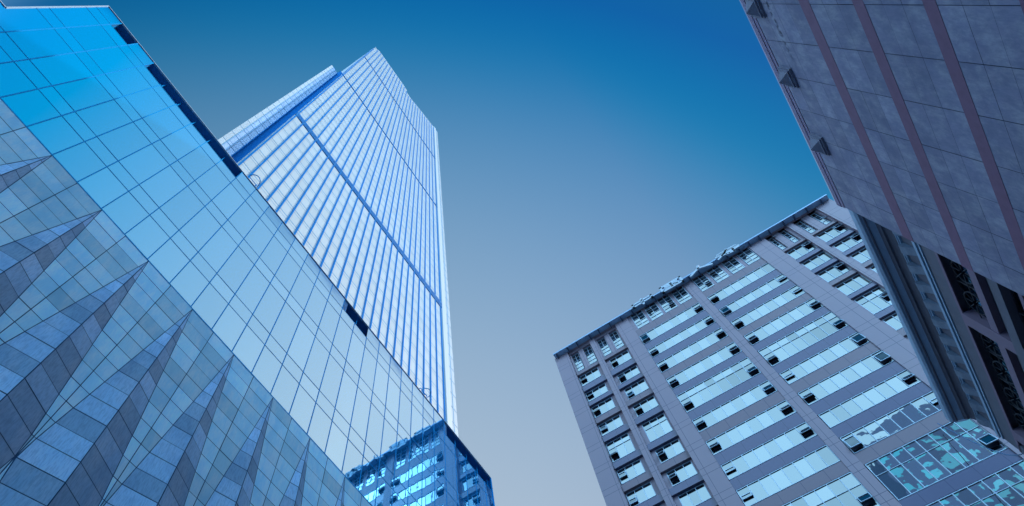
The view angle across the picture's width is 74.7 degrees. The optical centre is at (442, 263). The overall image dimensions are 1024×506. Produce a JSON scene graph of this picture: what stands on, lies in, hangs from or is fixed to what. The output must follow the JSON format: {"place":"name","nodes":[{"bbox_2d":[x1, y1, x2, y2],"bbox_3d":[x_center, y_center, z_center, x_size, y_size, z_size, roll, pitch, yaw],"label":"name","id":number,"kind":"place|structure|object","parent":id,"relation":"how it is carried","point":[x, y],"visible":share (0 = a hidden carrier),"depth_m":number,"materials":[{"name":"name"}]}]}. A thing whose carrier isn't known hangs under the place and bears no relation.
{"place":"outdoors","nodes":[
{"label":"outdoors","id":0,"kind":"place"},
{"bbox_2d":[0,0,494,505],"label":"glass office block","id":1,"kind":"structure","parent":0,"point":[182,322],"depth_m":26.44,"materials":[{"name":"blue glass"}]},
{"bbox_2d":[248,174,260,186],"bbox_3d":[-11.473,-4.856,39.937,1.175,1.377,0.814,-33,-71,11],"label":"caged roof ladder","id":2,"kind":"object","parent":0,"point":[253,181],"visible":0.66,"depth_m":40.04,"materials":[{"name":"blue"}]},
{"bbox_2d":[218,47,457,435],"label":"glass tower","id":3,"kind":"structure","parent":0,"point":[344,165],"depth_m":112.23,"materials":[{"name":"blue glass"}]},
{"bbox_2d":[1,0,834,505],"label":"sky","id":4,"kind":"structure","parent":0,"point":[594,154],"materials":[{"name":"blue"}]},
{"bbox_2d":[553,194,1023,505],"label":"building","id":5,"kind":"structure","parent":0,"point":[777,364],"depth_m":61.21,"materials":[{"name":"blue"}]},
{"bbox_2d":[572,353,583,371],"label":"window","id":6,"kind":"structure","parent":5,"relation":"in","point":[579,365],"depth_m":82.51,"materials":[{"name":"blue glass"}]},
{"bbox_2d":[579,367,600,385],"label":"window","id":7,"kind":"structure","parent":5,"relation":"in","point":[592,375],"depth_m":78.57,"materials":[{"name":"blue glass"}]},
{"bbox_2d":[584,346,596,364],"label":"window","id":8,"kind":"structure","parent":5,"relation":"in","point":[590,355],"depth_m":82.16,"materials":[{"name":"blue glass"}]},
{"bbox_2d":[586,383,607,401],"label":"window","id":9,"kind":"structure","parent":5,"relation":"in","point":[602,389],"depth_m":75.45,"materials":[{"name":"blue glass"}]},
{"bbox_2d":[591,397,614,418],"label":"window","id":10,"kind":"structure","parent":5,"relation":"in","point":[607,405],"depth_m":72.61,"materials":[{"name":"blue glass"}]},
{"bbox_2d":[597,338,611,355],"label":"window","id":11,"kind":"structure","parent":5,"relation":"in","point":[605,348],"depth_m":81.72,"materials":[{"name":"blue glass"}]},
{"bbox_2d":[598,414,623,435],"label":"window","id":12,"kind":"structure","parent":5,"relation":"in","point":[612,424],"depth_m":69.63,"materials":[{"name":"blue glass"}]},
{"bbox_2d":[609,331,624,349],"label":"window","id":13,"kind":"structure","parent":5,"relation":"in","point":[616,339],"depth_m":81.42,"materials":[{"name":"blue glass"}]},
{"bbox_2d":[609,350,631,368],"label":"window","id":14,"kind":"structure","parent":5,"relation":"in","point":[625,356],"depth_m":77.81,"materials":[{"name":"blue glass"}]},
{"bbox_2d":[606,433,635,462],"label":"window","id":15,"kind":"structure","parent":5,"relation":"in","point":[623,444],"depth_m":66.19,"materials":[{"name":"blue glass"}]},
{"bbox_2d":[617,365,639,383],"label":"window","id":16,"kind":"structure","parent":5,"relation":"in","point":[634,371],"depth_m":74.64,"materials":[{"name":"blue glass"}]},
{"bbox_2d":[616,459,645,484],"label":"window","id":17,"kind":"structure","parent":5,"relation":"in","point":[635,469],"depth_m":62.73,"materials":[{"name":"blue glass"}]},
{"bbox_2d":[624,379,648,399],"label":"window","id":18,"kind":"structure","parent":5,"relation":"in","point":[641,386],"depth_m":71.89,"materials":[{"name":"blue glass"}]},
{"bbox_2d":[630,310,649,328],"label":"window","id":19,"kind":"structure","parent":5,"relation":"in","point":[639,318],"depth_m":81.20,"materials":[{"name":"blue glass"}]},
{"bbox_2d":[626,482,656,505],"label":"window","id":20,"kind":"structure","parent":5,"relation":"in","point":[645,492],"depth_m":59.84,"materials":[{"name":"blue glass"}]},
{"bbox_2d":[633,396,658,416],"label":"window","id":21,"kind":"structure","parent":5,"relation":"in","point":[650,403],"depth_m":68.82,"materials":[{"name":"blue glass"}]},
{"bbox_2d":[644,302,663,320],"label":"window","id":22,"kind":"structure","parent":5,"relation":"in","point":[655,313],"depth_m":80.77,"materials":[{"name":"blue glass"}]},
{"bbox_2d":[642,413,672,441],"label":"window","id":23,"kind":"structure","parent":5,"relation":"in","point":[659,426],"depth_m":65.37,"materials":[{"name":"blue glass"}]},
{"bbox_2d":[657,295,677,312],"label":"window","id":24,"kind":"structure","parent":5,"relation":"in","point":[665,301],"depth_m":80.57,"materials":[{"name":"blue glass"}]},
{"bbox_2d":[655,439,684,463],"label":"window","id":25,"kind":"structure","parent":5,"relation":"in","point":[674,448],"depth_m":61.97,"materials":[{"name":"blue glass"}]},
{"bbox_2d":[639,302,704,344],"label":"window","id":26,"kind":"structure","parent":5,"relation":"in","point":[690,312],"depth_m":76.84,"materials":[{"name":"blue glass"}]},
{"bbox_2d":[671,287,691,303],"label":"window","id":27,"kind":"structure","parent":5,"relation":"in","point":[681,295],"depth_m":80.10,"materials":[{"name":"blue glass"}]},
{"bbox_2d":[666,460,697,486],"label":"window","id":28,"kind":"structure","parent":5,"relation":"in","point":[685,471],"depth_m":59.04,"materials":[{"name":"blue glass"}]},
{"bbox_2d":[648,315,715,357],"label":"window","id":29,"kind":"structure","parent":5,"relation":"in","point":[700,325],"depth_m":73.86,"materials":[{"name":"blue glass"}]},
{"bbox_2d":[656,327,727,372],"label":"window","id":30,"kind":"structure","parent":5,"relation":"in","point":[710,339],"depth_m":70.96,"materials":[{"name":"blue glass"}]},
{"bbox_2d":[678,483,711,505],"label":"window","id":31,"kind":"structure","parent":5,"relation":"in","point":[699,494],"depth_m":56.27,"materials":[{"name":"blue glass"}]},
{"bbox_2d":[692,274,713,291],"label":"window","id":32,"kind":"structure","parent":5,"relation":"in","point":[700,281],"depth_m":79.63,"materials":[{"name":"blue glass"}]},
{"bbox_2d":[666,342,741,389],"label":"window","id":33,"kind":"structure","parent":5,"relation":"in","point":[723,354],"depth_m":67.93,"materials":[{"name":"blue glass"}]},
{"bbox_2d":[707,265,728,282],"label":"window","id":34,"kind":"structure","parent":5,"relation":"in","point":[720,275],"depth_m":79.07,"materials":[{"name":"blue glass"}]},
{"bbox_2d":[677,357,760,412],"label":"window","id":35,"kind":"structure","parent":5,"relation":"in","point":[736,374],"depth_m":64.53,"materials":[{"name":"blue glass"}]},
{"bbox_2d":[721,256,744,273],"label":"window","id":36,"kind":"structure","parent":5,"relation":"in","point":[734,266],"depth_m":78.77,"materials":[{"name":"blue glass"}]},
{"bbox_2d":[692,380,777,432],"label":"window","id":37,"kind":"structure","parent":5,"relation":"in","point":[748,398],"depth_m":61.11,"materials":[{"name":"blue glass"}]},
{"bbox_2d":[707,263,775,304],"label":"window","id":38,"kind":"structure","parent":5,"relation":"in","point":[760,272],"depth_m":75.14,"materials":[{"name":"blue glass"}]},
{"bbox_2d":[736,248,760,264],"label":"window","id":39,"kind":"structure","parent":5,"relation":"in","point":[747,256],"depth_m":78.42,"materials":[{"name":"blue glass"}]},
{"bbox_2d":[706,400,796,454],"bbox_3d":[26.797,14.269,58.048,7.776,1.856,0.717,-33,-71,11],"label":"window","id":40,"kind":"structure","parent":5,"relation":"in","point":[769,417],"depth_m":58.06,"materials":[{"name":"blue glass"}]},
{"bbox_2d":[719,274,789,316],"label":"window","id":41,"kind":"structure","parent":5,"relation":"in","point":[774,283],"depth_m":72.20,"materials":[{"name":"blue glass"}]},
{"bbox_2d":[731,285,805,330],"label":"window","id":42,"kind":"structure","parent":5,"relation":"in","point":[788,295],"depth_m":69.27,"materials":[{"name":"blue glass"}]},
{"bbox_2d":[721,422,816,479],"bbox_3d":[26.862,15.462,55.029,7.776,1.811,0.711,-33,-71,11],"label":"window","id":43,"kind":"structure","parent":5,"relation":"in","point":[791,438],"depth_m":55.04,"materials":[{"name":"blue glass"}]},
{"bbox_2d":[769,235,786,249],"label":"window","id":44,"kind":"structure","parent":5,"relation":"in","point":[775,242],"depth_m":77.79,"materials":[{"name":"blue glass"}]},
{"bbox_2d":[744,298,823,345],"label":"window","id":45,"kind":"structure","parent":5,"relation":"in","point":[803,310],"depth_m":66.24,"materials":[{"name":"blue glass"}]},
{"bbox_2d":[736,445,839,505],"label":"window","id":46,"kind":"structure","parent":5,"relation":"in","point":[822,458],"depth_m":52.08,"materials":[{"name":"blue glass"}]},
{"bbox_2d":[780,230,798,242],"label":"window","id":47,"kind":"structure","parent":5,"relation":"in","point":[784,233],"depth_m":77.58,"materials":[{"name":"blue glass"}]},
{"bbox_2d":[787,241,816,259],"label":"window","id":48,"kind":"structure","parent":5,"relation":"in","point":[799,251],"depth_m":74.20,"materials":[{"name":"blue glass"}]},
{"bbox_2d":[758,311,848,366],"bbox_3d":[33.930,7.062,62.864,7.599,2.916,0.726,-33,-71,11],"label":"window","id":49,"kind":"structure","parent":5,"relation":"in","point":[822,327],"depth_m":62.85,"materials":[{"name":"blue glass"}]},
{"bbox_2d":[795,221,816,233],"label":"window","id":50,"kind":"structure","parent":5,"relation":"in","point":[801,224],"depth_m":77.18,"materials":[{"name":"blue glass"}]},
{"bbox_2d":[802,251,832,270],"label":"window","id":51,"kind":"structure","parent":5,"relation":"in","point":[814,262],"depth_m":71.24,"materials":[{"name":"blue glass"}]},
{"bbox_2d":[809,212,831,224],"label":"window","id":52,"kind":"structure","parent":5,"relation":"in","point":[816,216],"depth_m":76.79,"materials":[{"name":"blue glass"}]},
{"bbox_2d":[780,332,869,384],"bbox_3d":[34.003,8.415,59.432,7.599,1.811,0.724,-33,-71,11],"label":"window","id":53,"kind":"structure","parent":5,"relation":"in","point":[845,346],"depth_m":59.44,"materials":[{"name":"blue glass"}]},
{"bbox_2d":[782,472,880,505],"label":"window","id":54,"kind":"structure","parent":5,"relation":"in","point":[845,490],"depth_m":48.59,"materials":[{"name":"blue glass"}]},
{"bbox_2d":[817,223,849,241],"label":"window","id":55,"kind":"structure","parent":5,"relation":"in","point":[831,233],"depth_m":73.53,"materials":[{"name":"blue glass"}]},
{"bbox_2d":[817,262,851,282],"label":"window","id":56,"kind":"structure","parent":5,"relation":"in","point":[831,273],"depth_m":68.26,"materials":[{"name":"blue glass"}]},
{"bbox_2d":[798,349,894,405],"bbox_3d":[34.066,9.619,56.370,7.599,1.856,0.730,-33,-71,11],"label":"window","id":57,"kind":"structure","parent":5,"relation":"in","point":[867,365],"depth_m":56.37,"materials":[{"name":"blue glass"}]},
{"bbox_2d":[833,233,862,251],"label":"window","id":58,"kind":"structure","parent":5,"relation":"in","point":[846,244],"depth_m":70.57,"materials":[{"name":"blue glass"}]},
{"bbox_2d":[835,274,871,295],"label":"window","id":59,"kind":"structure","parent":5,"relation":"in","point":[855,283],"depth_m":65.24,"materials":[{"name":"blue glass"}]},
{"bbox_2d":[850,247,870,263],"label":"window","id":60,"kind":"structure","parent":5,"relation":"in","point":[862,255],"depth_m":67.86,"materials":[{"name":"blue glass"}]},
{"bbox_2d":[818,369,921,428],"bbox_3d":[34.135,10.815,53.352,7.599,1.811,0.711,-33,-71,11],"label":"window","id":61,"kind":"structure","parent":5,"relation":"in","point":[894,385],"depth_m":53.36,"materials":[{"name":"blue glass"}]},
{"bbox_2d":[854,286,891,314],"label":"window","id":62,"kind":"structure","parent":5,"relation":"in","point":[872,301],"depth_m":61.96,"materials":[{"name":"blue glass"}]},
{"bbox_2d":[840,391,941,453],"bbox_3d":[34.189,11.961,50.409,7.599,1.944,0.742,-33,-71,11],"label":"window","id":63,"kind":"structure","parent":5,"relation":"in","point":[919,409],"depth_m":50.47,"materials":[{"name":"blue glass"}]},
{"bbox_2d":[882,313,902,330],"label":"window","id":64,"kind":"structure","parent":5,"relation":"in","point":[893,320],"depth_m":58.72,"materials":[{"name":"blue glass"}]},
{"bbox_2d":[865,419,1008,500],"bbox_3d":[34.257,13.466,46.538,7.599,3.799,0.788,-33,-71,11],"label":"window","id":65,"kind":"structure","parent":5,"relation":"in","point":[939,454],"depth_m":46.46,"materials":[{"name":"blue glass"}]},
{"bbox_2d":[926,459,1023,505],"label":"window","id":66,"kind":"structure","parent":5,"relation":"in","point":[1004,487],"depth_m":42.72,"materials":[{"name":"blue glass"}]},
{"bbox_2d":[740,0,1023,295],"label":"striped stone block","id":67,"kind":"structure","parent":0,"point":[909,115],"depth_m":20.81,"materials":[{"name":"grey stone"}]},
{"label":"ground","id":68,"kind":"structure","parent":0,"visible":0},
{"bbox_2d":[848,209,1023,453],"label":"corniced building","id":69,"kind":"structure","parent":68,"relation":"on","point":[963,327],"depth_m":33.47,"materials":[{"name":"grey concrete"}]},
{"bbox_2d":[948,259,986,318],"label":"window","id":70,"kind":"structure","parent":69,"relation":"in","point":[961,274],"depth_m":30.35,"materials":[{"name":"black glass"}]},
{"bbox_2d":[937,423,1021,455],"bbox_3d":[32.840,10.563,41.075,0.058,11.637,8.487,-39,-73,13],"label":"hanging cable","id":71,"kind":"object","parent":69,"relation":"attached to","point":[979,444],"visible":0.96,"depth_m":41.45,"materials":[{"name":"black plastic"}]},
{"bbox_2d":[985,277,1006,330],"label":"window","id":72,"kind":"structure","parent":69,"relation":"in","point":[985,277],"depth_m":28.81,"materials":[{"name":"black glass"}]},
{"bbox_2d":[979,332,1023,428],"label":"window","id":73,"kind":"structure","parent":69,"relation":"in","point":[994,353],"depth_m":32.17,"materials":[{"name":"black glass"}]},
{"bbox_2d":[1009,289,1023,325],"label":"window","id":74,"kind":"structure","parent":69,"relation":"in","point":[1015,296],"depth_m":27.31,"materials":[{"name":"black glass"}]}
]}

